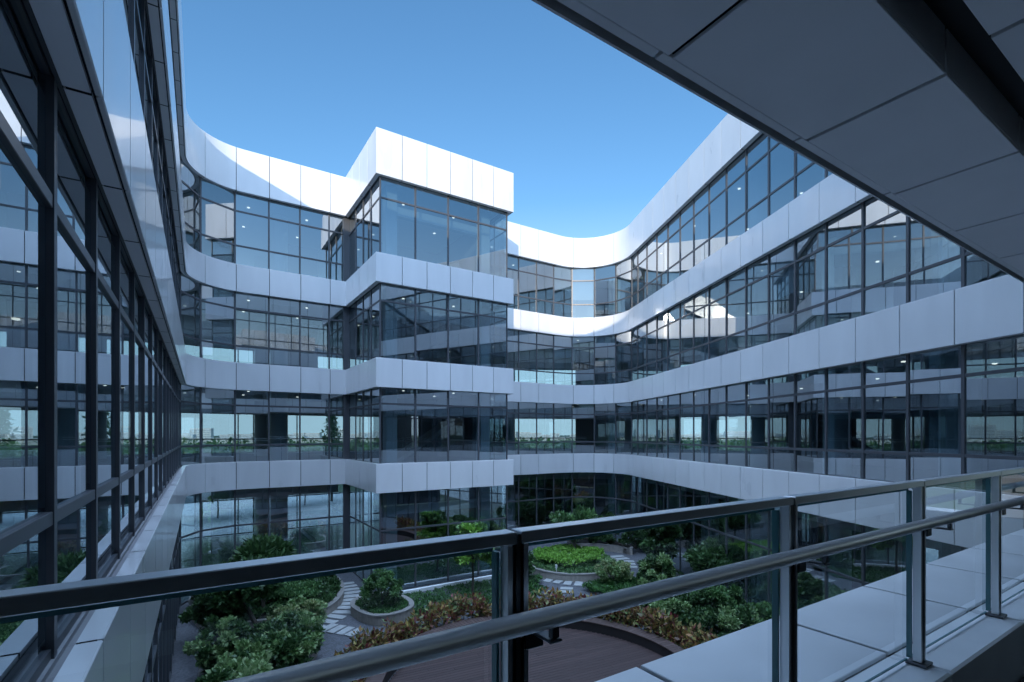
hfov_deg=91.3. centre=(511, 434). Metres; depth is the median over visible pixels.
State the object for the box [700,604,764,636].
shrub
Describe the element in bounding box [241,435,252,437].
city building
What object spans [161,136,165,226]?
window
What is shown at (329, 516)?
window
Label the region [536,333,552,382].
window
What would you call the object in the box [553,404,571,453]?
window
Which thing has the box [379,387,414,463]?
window
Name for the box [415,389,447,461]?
window
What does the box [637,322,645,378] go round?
window
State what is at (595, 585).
grass
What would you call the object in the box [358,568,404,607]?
shrub
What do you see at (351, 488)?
window
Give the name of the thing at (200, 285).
window
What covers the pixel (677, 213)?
window
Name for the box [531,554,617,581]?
planter bed
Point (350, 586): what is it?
stepping stone
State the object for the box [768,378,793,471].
window
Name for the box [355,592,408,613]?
grass
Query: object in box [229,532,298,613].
tree
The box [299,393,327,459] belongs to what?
window
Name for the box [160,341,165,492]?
window
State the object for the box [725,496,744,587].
window
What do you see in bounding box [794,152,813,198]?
window
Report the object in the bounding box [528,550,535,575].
shrub
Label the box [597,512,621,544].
shrub
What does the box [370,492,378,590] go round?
window
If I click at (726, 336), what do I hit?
window
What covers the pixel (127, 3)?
window
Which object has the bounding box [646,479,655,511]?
window
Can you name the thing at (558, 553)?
ground cover
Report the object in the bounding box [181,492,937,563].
pavement
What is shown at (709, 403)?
window
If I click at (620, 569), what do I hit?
shrub
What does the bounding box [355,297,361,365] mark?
window
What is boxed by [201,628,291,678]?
ground cover
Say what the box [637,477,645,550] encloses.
window
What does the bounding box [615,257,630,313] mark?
window
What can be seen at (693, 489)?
window
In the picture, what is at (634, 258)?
window
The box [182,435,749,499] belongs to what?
terrain
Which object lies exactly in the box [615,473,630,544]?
window
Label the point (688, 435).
city building
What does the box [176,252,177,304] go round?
window
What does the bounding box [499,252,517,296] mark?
window
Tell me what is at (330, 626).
stepping stone
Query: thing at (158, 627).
window
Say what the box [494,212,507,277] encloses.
window
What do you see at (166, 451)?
window
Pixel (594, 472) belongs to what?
window
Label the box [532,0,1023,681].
office wing
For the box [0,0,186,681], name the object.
office wing
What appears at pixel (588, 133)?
sky
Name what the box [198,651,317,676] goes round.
planter bed
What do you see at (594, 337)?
window
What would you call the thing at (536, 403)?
window
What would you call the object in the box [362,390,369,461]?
window
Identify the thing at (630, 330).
window
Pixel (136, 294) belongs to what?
window
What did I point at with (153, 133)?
window
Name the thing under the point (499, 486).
window
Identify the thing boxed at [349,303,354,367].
window
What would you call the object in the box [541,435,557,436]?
city building
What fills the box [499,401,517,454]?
window
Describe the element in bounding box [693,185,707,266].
window
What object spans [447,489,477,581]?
window
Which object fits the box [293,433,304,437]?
city building
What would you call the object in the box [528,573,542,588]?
grass
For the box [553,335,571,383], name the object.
window
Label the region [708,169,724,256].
window
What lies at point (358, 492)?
window
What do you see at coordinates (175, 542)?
window
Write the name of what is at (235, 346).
window
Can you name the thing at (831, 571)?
window
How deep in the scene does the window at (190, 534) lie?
20.18 m
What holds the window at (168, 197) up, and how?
in the office wing at (93, 259)
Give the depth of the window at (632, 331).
31.12 m
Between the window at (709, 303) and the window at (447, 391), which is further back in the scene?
the window at (447, 391)
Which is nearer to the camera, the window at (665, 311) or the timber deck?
the timber deck
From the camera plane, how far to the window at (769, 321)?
18.08 m
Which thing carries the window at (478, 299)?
in the office wing at (426, 293)
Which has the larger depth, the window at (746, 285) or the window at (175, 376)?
the window at (746, 285)
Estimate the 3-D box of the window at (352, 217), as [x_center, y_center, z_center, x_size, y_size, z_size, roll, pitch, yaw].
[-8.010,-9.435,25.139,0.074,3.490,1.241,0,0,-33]
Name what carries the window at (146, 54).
in the office wing at (93, 259)
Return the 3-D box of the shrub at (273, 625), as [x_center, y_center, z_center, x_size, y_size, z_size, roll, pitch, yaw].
[-7.174,6.086,14.480,2.133,1.189,2.011,0,0,-1]
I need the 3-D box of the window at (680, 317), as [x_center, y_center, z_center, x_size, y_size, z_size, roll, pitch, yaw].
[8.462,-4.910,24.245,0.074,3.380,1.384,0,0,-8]
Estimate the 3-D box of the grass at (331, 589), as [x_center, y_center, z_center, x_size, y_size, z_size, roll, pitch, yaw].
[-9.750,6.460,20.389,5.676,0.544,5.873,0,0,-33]
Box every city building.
[181,435,195,437]
[189,428,213,437]
[227,434,252,437]
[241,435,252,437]
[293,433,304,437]
[305,433,321,437]
[493,432,517,436]
[519,433,540,436]
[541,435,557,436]
[681,435,696,436]
[724,431,749,436]
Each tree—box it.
[198,552,284,628]
[210,500,218,517]
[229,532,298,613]
[302,447,312,504]
[313,416,342,500]
[452,521,494,592]
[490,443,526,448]
[549,504,597,547]
[555,443,574,447]
[638,524,683,571]
[681,440,699,449]
[681,536,734,571]
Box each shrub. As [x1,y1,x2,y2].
[178,595,256,636]
[183,613,251,673]
[195,655,270,681]
[213,629,316,670]
[246,618,291,662]
[257,609,325,655]
[265,595,328,624]
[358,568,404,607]
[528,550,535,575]
[588,515,602,542]
[594,557,634,581]
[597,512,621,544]
[621,530,645,549]
[632,577,684,605]
[635,552,676,581]
[645,597,709,631]
[679,584,745,613]
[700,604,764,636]
[731,601,779,624]
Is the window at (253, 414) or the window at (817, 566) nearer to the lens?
the window at (817, 566)
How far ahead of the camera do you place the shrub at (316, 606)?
16.48 m
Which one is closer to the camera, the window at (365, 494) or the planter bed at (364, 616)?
the planter bed at (364, 616)
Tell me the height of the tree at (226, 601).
2.896 m
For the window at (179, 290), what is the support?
in the office wing at (93, 259)
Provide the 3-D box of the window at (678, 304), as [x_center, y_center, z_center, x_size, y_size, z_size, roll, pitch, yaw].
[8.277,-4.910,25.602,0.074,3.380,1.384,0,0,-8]
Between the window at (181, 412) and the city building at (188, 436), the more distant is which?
the city building at (188, 436)
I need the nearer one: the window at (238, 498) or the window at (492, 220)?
the window at (492, 220)
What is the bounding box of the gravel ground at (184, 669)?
[170,541,726,681]
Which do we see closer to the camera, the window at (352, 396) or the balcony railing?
the balcony railing
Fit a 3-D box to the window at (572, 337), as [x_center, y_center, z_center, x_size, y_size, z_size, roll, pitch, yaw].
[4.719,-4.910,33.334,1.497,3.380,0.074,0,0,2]
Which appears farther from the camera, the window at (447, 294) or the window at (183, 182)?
the window at (447, 294)
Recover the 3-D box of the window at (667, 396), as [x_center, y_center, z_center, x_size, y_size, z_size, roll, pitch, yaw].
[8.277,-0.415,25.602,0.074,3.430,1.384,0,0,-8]
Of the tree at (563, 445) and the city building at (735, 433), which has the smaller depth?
the tree at (563, 445)
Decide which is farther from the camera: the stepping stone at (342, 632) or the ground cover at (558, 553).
the ground cover at (558, 553)
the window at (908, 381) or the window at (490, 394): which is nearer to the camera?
the window at (908, 381)
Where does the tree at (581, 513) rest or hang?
in the planter bed at (564, 577)
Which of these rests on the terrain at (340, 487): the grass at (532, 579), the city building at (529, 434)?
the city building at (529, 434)
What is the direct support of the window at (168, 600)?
in the office wing at (93, 259)
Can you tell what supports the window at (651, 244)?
in the office wing at (822, 328)
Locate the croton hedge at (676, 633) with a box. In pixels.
[334,585,718,681]
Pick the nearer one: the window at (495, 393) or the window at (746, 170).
the window at (746, 170)
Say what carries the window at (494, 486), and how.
in the office wing at (426, 293)
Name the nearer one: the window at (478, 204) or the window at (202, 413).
the window at (478, 204)
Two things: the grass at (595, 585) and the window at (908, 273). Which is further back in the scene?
the grass at (595, 585)
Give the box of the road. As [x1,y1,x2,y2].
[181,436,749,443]
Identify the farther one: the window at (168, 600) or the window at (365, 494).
the window at (365, 494)
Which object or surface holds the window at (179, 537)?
in the office wing at (93, 259)
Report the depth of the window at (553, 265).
32.72 m
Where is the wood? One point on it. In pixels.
(292, 448)
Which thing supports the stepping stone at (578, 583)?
on the gravel ground at (184, 669)
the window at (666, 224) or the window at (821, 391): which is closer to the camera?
the window at (821, 391)
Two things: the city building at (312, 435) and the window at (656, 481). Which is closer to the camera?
the window at (656, 481)
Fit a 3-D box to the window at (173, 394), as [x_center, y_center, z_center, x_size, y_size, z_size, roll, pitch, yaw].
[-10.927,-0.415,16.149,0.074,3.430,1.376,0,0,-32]
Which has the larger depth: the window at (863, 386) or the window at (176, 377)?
the window at (176, 377)
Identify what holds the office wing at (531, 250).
on the pavement
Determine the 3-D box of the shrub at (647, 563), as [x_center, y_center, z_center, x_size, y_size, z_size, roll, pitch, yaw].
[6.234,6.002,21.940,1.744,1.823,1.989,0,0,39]
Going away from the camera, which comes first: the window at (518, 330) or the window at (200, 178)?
the window at (200, 178)
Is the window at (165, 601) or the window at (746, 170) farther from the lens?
the window at (746, 170)
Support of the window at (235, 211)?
in the office wing at (259, 228)
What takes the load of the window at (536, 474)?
in the office wing at (531, 250)
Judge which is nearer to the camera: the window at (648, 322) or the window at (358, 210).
the window at (358, 210)
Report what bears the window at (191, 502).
in the office wing at (259, 228)
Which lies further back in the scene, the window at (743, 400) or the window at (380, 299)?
the window at (380, 299)
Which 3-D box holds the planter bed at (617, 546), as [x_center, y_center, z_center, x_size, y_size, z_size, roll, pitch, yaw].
[5.431,6.695,30.413,4.103,0.410,2.184,0,0,22]
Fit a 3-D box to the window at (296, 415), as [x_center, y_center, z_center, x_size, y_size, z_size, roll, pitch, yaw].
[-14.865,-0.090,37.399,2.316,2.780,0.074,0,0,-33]
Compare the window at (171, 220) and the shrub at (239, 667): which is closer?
the shrub at (239, 667)
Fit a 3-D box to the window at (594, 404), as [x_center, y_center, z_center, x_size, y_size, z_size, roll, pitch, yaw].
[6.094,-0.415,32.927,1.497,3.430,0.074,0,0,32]
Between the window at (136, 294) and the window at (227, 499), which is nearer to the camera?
the window at (136, 294)
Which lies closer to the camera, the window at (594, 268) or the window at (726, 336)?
the window at (726, 336)
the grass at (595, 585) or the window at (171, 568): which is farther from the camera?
the grass at (595, 585)
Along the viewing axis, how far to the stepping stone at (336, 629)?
17.62 m
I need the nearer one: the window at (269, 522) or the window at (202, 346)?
the window at (269, 522)
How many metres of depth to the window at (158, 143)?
10.34 m
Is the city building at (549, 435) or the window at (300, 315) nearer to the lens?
the window at (300, 315)
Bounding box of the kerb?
[402,575,491,593]
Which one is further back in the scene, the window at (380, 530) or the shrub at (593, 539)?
the shrub at (593, 539)
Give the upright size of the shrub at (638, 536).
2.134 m
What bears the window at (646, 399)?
in the office wing at (822, 328)
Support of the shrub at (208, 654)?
in the planter bed at (314, 655)
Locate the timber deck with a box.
[365,616,684,681]
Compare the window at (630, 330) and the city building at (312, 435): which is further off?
the city building at (312, 435)
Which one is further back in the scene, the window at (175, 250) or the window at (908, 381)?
the window at (175, 250)
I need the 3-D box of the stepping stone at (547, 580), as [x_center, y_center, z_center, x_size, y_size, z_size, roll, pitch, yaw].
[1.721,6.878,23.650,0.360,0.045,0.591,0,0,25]
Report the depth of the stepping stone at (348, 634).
17.25 m
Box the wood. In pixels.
[181,436,749,453]
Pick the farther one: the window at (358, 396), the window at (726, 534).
the window at (358, 396)
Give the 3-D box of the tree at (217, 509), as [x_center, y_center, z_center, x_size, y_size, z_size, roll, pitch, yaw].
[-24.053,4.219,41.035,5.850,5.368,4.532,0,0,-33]
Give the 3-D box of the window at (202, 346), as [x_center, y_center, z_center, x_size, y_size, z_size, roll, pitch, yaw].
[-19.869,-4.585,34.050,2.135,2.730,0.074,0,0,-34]
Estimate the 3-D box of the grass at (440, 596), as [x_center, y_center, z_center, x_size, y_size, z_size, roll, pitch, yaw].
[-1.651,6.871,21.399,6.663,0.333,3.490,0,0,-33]
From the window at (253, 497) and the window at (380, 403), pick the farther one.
the window at (253, 497)
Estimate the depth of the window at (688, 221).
24.86 m
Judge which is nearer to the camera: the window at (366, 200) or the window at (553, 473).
the window at (366, 200)
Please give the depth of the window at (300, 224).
24.38 m
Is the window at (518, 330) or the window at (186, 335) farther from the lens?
the window at (518, 330)
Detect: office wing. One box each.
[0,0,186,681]
[180,113,344,605]
[296,127,513,591]
[490,114,1023,616]
[490,220,555,547]
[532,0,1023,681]
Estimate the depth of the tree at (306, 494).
48.84 m
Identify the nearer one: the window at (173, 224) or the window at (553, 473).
the window at (173, 224)
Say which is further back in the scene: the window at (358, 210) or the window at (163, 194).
the window at (358, 210)
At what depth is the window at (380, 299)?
21.49 m
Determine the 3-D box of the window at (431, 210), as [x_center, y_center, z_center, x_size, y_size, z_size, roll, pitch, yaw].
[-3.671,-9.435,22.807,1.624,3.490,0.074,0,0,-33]
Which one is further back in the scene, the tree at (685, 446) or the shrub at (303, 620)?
the tree at (685, 446)
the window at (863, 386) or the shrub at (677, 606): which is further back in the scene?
the shrub at (677, 606)
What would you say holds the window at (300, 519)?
in the office wing at (259, 228)
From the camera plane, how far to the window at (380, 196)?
21.49 m
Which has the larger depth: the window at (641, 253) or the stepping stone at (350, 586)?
the window at (641, 253)
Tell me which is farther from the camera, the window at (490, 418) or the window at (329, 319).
the window at (490, 418)
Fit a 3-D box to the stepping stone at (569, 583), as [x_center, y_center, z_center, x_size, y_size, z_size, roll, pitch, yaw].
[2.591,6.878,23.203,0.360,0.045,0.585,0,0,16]
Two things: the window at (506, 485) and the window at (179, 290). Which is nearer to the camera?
the window at (179, 290)
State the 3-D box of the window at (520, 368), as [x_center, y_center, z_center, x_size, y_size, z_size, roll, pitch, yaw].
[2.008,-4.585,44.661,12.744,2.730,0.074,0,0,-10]
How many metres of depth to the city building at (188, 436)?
699.85 m
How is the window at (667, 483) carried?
in the office wing at (822, 328)
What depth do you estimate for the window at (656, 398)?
27.59 m
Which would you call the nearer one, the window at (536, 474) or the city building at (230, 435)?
the window at (536, 474)
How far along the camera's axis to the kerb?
22.60 m
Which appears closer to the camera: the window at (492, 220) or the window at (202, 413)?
the window at (492, 220)
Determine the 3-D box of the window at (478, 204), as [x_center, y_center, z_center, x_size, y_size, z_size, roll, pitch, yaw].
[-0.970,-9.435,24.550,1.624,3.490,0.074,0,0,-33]
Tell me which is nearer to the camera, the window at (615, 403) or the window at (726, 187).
the window at (726, 187)
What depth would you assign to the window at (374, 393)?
22.15 m
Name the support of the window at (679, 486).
in the office wing at (822, 328)
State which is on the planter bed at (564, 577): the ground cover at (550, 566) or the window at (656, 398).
the ground cover at (550, 566)
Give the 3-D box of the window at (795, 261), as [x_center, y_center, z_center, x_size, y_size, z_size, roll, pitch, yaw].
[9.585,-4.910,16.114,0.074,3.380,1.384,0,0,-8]
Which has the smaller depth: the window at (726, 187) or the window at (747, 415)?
the window at (726, 187)
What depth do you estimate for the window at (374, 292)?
22.15 m
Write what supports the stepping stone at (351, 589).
on the gravel ground at (184, 669)
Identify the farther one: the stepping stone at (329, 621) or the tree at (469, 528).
the tree at (469, 528)
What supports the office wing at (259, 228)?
on the pavement
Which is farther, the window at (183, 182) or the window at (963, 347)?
the window at (183, 182)
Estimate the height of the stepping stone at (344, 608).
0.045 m
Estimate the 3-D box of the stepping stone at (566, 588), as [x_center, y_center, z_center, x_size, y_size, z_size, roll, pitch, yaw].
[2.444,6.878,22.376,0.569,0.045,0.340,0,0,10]
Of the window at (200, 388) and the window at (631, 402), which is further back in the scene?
the window at (631, 402)
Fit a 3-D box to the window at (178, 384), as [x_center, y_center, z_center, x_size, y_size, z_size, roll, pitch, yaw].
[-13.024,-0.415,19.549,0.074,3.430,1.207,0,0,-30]
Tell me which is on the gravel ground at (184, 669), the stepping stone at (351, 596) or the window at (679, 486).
the stepping stone at (351, 596)
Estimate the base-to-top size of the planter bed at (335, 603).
0.380 m
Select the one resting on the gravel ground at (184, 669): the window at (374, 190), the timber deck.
the timber deck
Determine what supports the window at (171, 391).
in the office wing at (93, 259)
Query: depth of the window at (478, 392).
24.09 m
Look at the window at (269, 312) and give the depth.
23.63 m
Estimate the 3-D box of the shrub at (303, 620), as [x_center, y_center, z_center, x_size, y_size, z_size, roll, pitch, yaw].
[-6.632,6.050,15.003,1.948,1.425,2.046,0,0,-33]
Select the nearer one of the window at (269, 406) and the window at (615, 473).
the window at (269, 406)
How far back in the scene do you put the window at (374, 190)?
22.14 m
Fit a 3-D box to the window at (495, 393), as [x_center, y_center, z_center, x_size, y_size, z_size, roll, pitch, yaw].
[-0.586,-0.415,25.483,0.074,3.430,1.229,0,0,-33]
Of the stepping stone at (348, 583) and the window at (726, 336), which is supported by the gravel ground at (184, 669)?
the stepping stone at (348, 583)
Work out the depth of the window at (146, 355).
7.95 m
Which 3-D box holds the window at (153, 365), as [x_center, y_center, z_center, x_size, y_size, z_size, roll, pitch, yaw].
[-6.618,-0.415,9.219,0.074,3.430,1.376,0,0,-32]
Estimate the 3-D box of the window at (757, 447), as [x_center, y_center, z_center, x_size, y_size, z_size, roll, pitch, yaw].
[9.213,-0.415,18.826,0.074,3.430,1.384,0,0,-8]
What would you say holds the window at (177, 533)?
in the office wing at (93, 259)
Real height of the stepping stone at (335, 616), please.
0.045 m
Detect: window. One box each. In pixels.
[0,0,52,681]
[46,74,94,658]
[91,178,118,578]
[115,235,133,558]
[123,0,130,42]
[131,0,143,104]
[131,271,143,535]
[141,296,151,520]
[142,0,151,148]
[142,652,151,681]
[150,56,156,181]
[150,315,156,508]
[150,630,156,681]
[155,605,161,681]
[156,101,161,209]
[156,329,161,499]
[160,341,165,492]
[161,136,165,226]
[161,600,165,681]
[164,164,168,243]
[164,349,168,487]
[164,599,167,681]
[167,188,170,260]
[167,357,170,482]
[167,567,170,681]
[170,208,173,274]
[170,363,173,478]
[170,559,173,672]
[172,224,174,282]
[172,368,174,475]
[172,546,174,655]
[174,239,176,293]
[174,373,176,472]
[175,542,176,639]
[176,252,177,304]
[176,377,177,469]
[176,533,177,624]
[177,380,180,468]
[178,263,180,315]
[178,525,180,614]
[180,157,200,233]
[180,272,200,340]
[180,383,200,466]
[180,521,200,605]
[181,412,198,454]
[181,502,198,540]
[199,177,234,252]
[199,283,234,357]
[199,387,234,463]
[199,493,234,565]
[202,346,237,357]
[202,413,237,452]
[202,499,237,537]
[234,191,267,263]
[234,292,267,361]
[234,390,267,461]
[234,490,267,552]
[238,413,252,452]
[238,498,252,533]
[253,414,253,452]
[253,497,253,532]
[268,199,298,269]
[268,297,298,364]
[268,392,298,460]
[268,488,298,535]
[296,415,327,451]
[296,493,327,527]
[299,207,327,273]
[299,301,327,366]
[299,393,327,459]
[299,486,327,553]
[328,213,342,278]
[328,305,342,368]
[328,394,342,458]
[328,485,342,550]
[349,210,354,277]
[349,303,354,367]
[349,393,354,459]
[349,485,354,573]
[355,200,361,271]
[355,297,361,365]
[355,392,361,460]
[355,487,361,579]
[362,190,369,264]
[362,291,369,362]
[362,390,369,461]
[362,489,369,580]
[370,177,378,256]
[370,283,378,359]
[370,387,378,463]
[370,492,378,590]
[379,176,414,251]
[379,283,414,357]
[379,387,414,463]
[379,493,414,591]
[415,186,447,258]
[415,289,447,360]
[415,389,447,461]
[415,491,447,587]
[447,195,477,265]
[447,294,477,362]
[447,391,477,460]
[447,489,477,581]
[478,204,505,271]
[478,299,505,365]
[478,392,505,459]
[478,487,505,576]
[490,220,494,274]
[490,308,494,366]
[490,394,494,459]
[490,418,574,449]
[490,486,494,565]
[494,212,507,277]
[494,304,507,367]
[494,393,507,459]
[494,485,507,529]
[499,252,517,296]
[499,328,517,369]
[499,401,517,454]
[499,486,517,547]
[518,257,535,308]
[518,330,535,381]
[518,402,535,454]
[518,475,535,527]
[520,368,574,369]
[536,261,552,311]
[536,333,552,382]
[536,403,552,453]
[536,474,552,525]
[553,265,571,314]
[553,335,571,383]
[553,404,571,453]
[553,473,571,523]
[572,268,593,317]
[572,337,593,384]
[572,404,593,452]
[572,472,593,513]
[594,268,614,316]
[594,337,614,384]
[594,404,614,453]
[594,472,614,511]
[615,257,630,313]
[615,330,630,383]
[615,403,630,454]
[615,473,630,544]
[631,252,636,307]
[631,327,636,380]
[631,402,636,454]
[631,475,636,543]
[637,244,645,303]
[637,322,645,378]
[637,400,645,455]
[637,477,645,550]
[646,234,655,297]
[646,317,655,376]
[646,399,655,456]
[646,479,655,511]
[656,224,666,291]
[656,311,666,373]
[656,398,666,457]
[656,481,660,534]
[667,213,678,283]
[667,304,678,370]
[667,396,678,459]
[667,483,678,571]
[679,199,692,275]
[679,296,692,367]
[679,394,692,460]
[679,486,692,574]
[681,415,749,451]
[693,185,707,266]
[693,288,707,363]
[693,391,707,462]
[693,489,707,572]
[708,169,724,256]
[708,279,724,358]
[708,389,724,463]
[708,492,724,535]
[725,150,744,244]
[725,268,744,354]
[725,386,744,466]
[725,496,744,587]
[745,133,767,231]
[745,255,767,348]
[745,382,767,468]
[745,514,767,601]
[768,137,793,215]
[768,240,793,341]
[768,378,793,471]
[768,511,779,602]
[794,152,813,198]
[794,223,824,334]
[794,374,824,474]
[806,563,824,569]
[825,203,860,325]
[825,368,860,478]
[825,517,860,598]
[861,197,905,315]
[861,362,905,481]
[861,525,869,586]
[906,216,960,302]
[906,354,960,488]
[961,247,971,287]
[961,344,1023,495]
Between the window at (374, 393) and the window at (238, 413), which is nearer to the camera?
the window at (374, 393)
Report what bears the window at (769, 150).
in the office wing at (822, 328)
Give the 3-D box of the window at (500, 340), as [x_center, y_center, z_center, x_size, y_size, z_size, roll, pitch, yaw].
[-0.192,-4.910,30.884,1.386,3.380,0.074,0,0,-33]
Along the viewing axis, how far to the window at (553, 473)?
32.72 m
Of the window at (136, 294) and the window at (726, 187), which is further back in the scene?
the window at (726, 187)
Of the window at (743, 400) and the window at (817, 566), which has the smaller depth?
the window at (817, 566)
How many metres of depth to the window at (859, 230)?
15.21 m
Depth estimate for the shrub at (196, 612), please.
16.17 m
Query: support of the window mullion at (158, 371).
in the office wing at (93, 259)
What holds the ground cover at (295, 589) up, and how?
on the grass at (331, 589)
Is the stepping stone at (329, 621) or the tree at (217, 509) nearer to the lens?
the stepping stone at (329, 621)
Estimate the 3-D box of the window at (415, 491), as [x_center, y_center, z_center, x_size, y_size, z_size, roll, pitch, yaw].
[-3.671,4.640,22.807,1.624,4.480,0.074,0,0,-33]
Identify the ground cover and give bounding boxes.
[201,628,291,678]
[250,580,323,604]
[531,552,617,572]
[532,543,605,565]
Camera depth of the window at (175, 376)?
16.74 m
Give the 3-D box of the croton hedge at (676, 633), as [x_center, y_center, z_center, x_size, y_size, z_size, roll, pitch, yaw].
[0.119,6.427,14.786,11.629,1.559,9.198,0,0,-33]
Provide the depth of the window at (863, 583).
14.02 m
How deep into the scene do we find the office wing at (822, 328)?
20.80 m
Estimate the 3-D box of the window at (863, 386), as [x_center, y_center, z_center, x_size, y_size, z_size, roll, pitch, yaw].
[9.961,-0.415,13.405,0.074,3.430,1.384,0,0,-8]
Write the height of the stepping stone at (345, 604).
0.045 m
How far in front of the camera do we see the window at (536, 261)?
32.00 m
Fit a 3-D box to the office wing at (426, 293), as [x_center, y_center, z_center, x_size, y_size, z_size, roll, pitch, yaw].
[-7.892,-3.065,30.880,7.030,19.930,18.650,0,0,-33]
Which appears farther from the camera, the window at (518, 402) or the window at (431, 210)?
the window at (518, 402)
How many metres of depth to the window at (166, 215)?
12.11 m
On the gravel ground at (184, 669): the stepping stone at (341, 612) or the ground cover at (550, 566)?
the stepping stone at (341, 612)
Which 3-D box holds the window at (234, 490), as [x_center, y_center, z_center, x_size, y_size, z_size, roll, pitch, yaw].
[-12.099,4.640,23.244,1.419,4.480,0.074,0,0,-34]
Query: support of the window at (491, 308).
in the office wing at (426, 293)
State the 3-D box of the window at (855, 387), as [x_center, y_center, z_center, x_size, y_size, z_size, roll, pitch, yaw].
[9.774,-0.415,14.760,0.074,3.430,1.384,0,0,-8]
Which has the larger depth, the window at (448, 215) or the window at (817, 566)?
the window at (448, 215)
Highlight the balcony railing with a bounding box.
[0,467,1023,681]
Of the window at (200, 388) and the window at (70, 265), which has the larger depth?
the window at (200, 388)
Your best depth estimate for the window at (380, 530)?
21.49 m
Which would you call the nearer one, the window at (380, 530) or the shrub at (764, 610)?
the shrub at (764, 610)
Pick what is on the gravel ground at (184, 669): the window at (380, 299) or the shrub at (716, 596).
the shrub at (716, 596)
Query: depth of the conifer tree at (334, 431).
51.93 m
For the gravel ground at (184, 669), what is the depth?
17.92 m
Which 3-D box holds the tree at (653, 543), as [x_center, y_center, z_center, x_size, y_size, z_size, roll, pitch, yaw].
[7.217,5.340,24.533,2.231,3.131,2.090,0,0,8]
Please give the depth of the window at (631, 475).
31.19 m
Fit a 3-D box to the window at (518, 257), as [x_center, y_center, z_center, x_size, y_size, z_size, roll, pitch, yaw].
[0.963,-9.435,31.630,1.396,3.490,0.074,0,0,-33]
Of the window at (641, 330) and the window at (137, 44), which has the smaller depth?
the window at (137, 44)
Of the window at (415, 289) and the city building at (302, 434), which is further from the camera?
the city building at (302, 434)
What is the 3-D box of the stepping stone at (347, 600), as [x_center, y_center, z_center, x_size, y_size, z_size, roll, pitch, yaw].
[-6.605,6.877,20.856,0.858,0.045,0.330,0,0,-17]
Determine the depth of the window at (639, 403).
30.06 m
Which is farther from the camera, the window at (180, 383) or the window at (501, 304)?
the window at (501, 304)
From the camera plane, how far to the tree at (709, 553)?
20.97 m
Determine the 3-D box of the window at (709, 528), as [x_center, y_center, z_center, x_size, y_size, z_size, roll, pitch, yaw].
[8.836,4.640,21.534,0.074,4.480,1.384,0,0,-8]
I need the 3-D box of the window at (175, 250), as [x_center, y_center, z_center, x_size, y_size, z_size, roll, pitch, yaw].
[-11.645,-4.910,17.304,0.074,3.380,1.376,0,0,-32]
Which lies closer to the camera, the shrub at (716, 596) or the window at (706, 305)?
the shrub at (716, 596)
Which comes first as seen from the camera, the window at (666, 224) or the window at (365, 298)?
the window at (365, 298)
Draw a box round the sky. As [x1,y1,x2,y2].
[181,0,749,435]
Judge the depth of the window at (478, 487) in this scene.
24.20 m
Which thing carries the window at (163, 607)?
in the office wing at (93, 259)
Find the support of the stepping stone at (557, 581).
on the gravel ground at (184, 669)
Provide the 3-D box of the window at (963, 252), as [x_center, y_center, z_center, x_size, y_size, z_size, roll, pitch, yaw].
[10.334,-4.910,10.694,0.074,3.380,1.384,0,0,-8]
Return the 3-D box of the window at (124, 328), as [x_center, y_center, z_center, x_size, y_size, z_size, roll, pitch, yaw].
[-4.464,-0.415,5.754,0.074,3.430,1.376,0,0,-32]
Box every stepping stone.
[322,623,337,631]
[323,619,338,623]
[325,614,346,619]
[326,625,346,633]
[331,610,350,614]
[335,626,354,635]
[337,606,350,609]
[340,602,349,605]
[343,594,358,598]
[343,598,353,601]
[344,581,354,585]
[344,584,357,588]
[344,587,359,591]
[344,590,360,594]
[344,628,362,636]
[543,578,552,582]
[552,580,562,583]
[560,587,572,589]
[563,581,572,585]
[574,581,582,585]
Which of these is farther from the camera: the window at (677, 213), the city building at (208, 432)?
the city building at (208, 432)
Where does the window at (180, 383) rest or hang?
in the office wing at (259, 228)
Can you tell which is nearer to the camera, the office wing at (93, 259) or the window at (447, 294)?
the office wing at (93, 259)
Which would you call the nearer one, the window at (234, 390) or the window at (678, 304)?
the window at (234, 390)
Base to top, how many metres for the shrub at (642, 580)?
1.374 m
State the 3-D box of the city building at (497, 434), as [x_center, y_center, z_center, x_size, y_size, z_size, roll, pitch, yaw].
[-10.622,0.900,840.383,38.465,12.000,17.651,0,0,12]
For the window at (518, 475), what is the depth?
31.23 m
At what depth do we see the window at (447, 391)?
23.23 m
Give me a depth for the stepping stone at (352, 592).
21.74 m
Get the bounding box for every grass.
[190,574,342,618]
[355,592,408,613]
[403,577,545,617]
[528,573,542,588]
[581,576,636,592]
[605,569,760,636]
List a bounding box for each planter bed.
[188,577,343,633]
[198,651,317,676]
[350,591,413,625]
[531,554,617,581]
[567,537,632,554]
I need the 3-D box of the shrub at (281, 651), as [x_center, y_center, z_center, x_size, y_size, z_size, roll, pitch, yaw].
[-6.463,5.909,12.975,2.210,1.453,2.390,0,0,29]
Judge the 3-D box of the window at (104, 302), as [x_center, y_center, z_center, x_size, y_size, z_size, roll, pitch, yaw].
[-3.746,-0.415,4.599,0.074,3.430,1.376,0,0,-32]
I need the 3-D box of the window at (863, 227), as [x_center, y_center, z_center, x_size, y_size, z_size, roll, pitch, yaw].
[9.961,-4.910,13.405,0.074,3.380,1.384,0,0,-8]
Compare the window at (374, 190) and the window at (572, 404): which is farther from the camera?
the window at (572, 404)
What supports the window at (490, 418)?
in the office wing at (822, 328)
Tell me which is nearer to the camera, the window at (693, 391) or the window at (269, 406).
the window at (693, 391)
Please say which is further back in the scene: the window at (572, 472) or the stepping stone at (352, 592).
the window at (572, 472)
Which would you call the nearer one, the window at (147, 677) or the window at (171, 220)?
the window at (147, 677)
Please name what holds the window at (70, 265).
in the office wing at (93, 259)
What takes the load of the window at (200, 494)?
in the office wing at (259, 228)

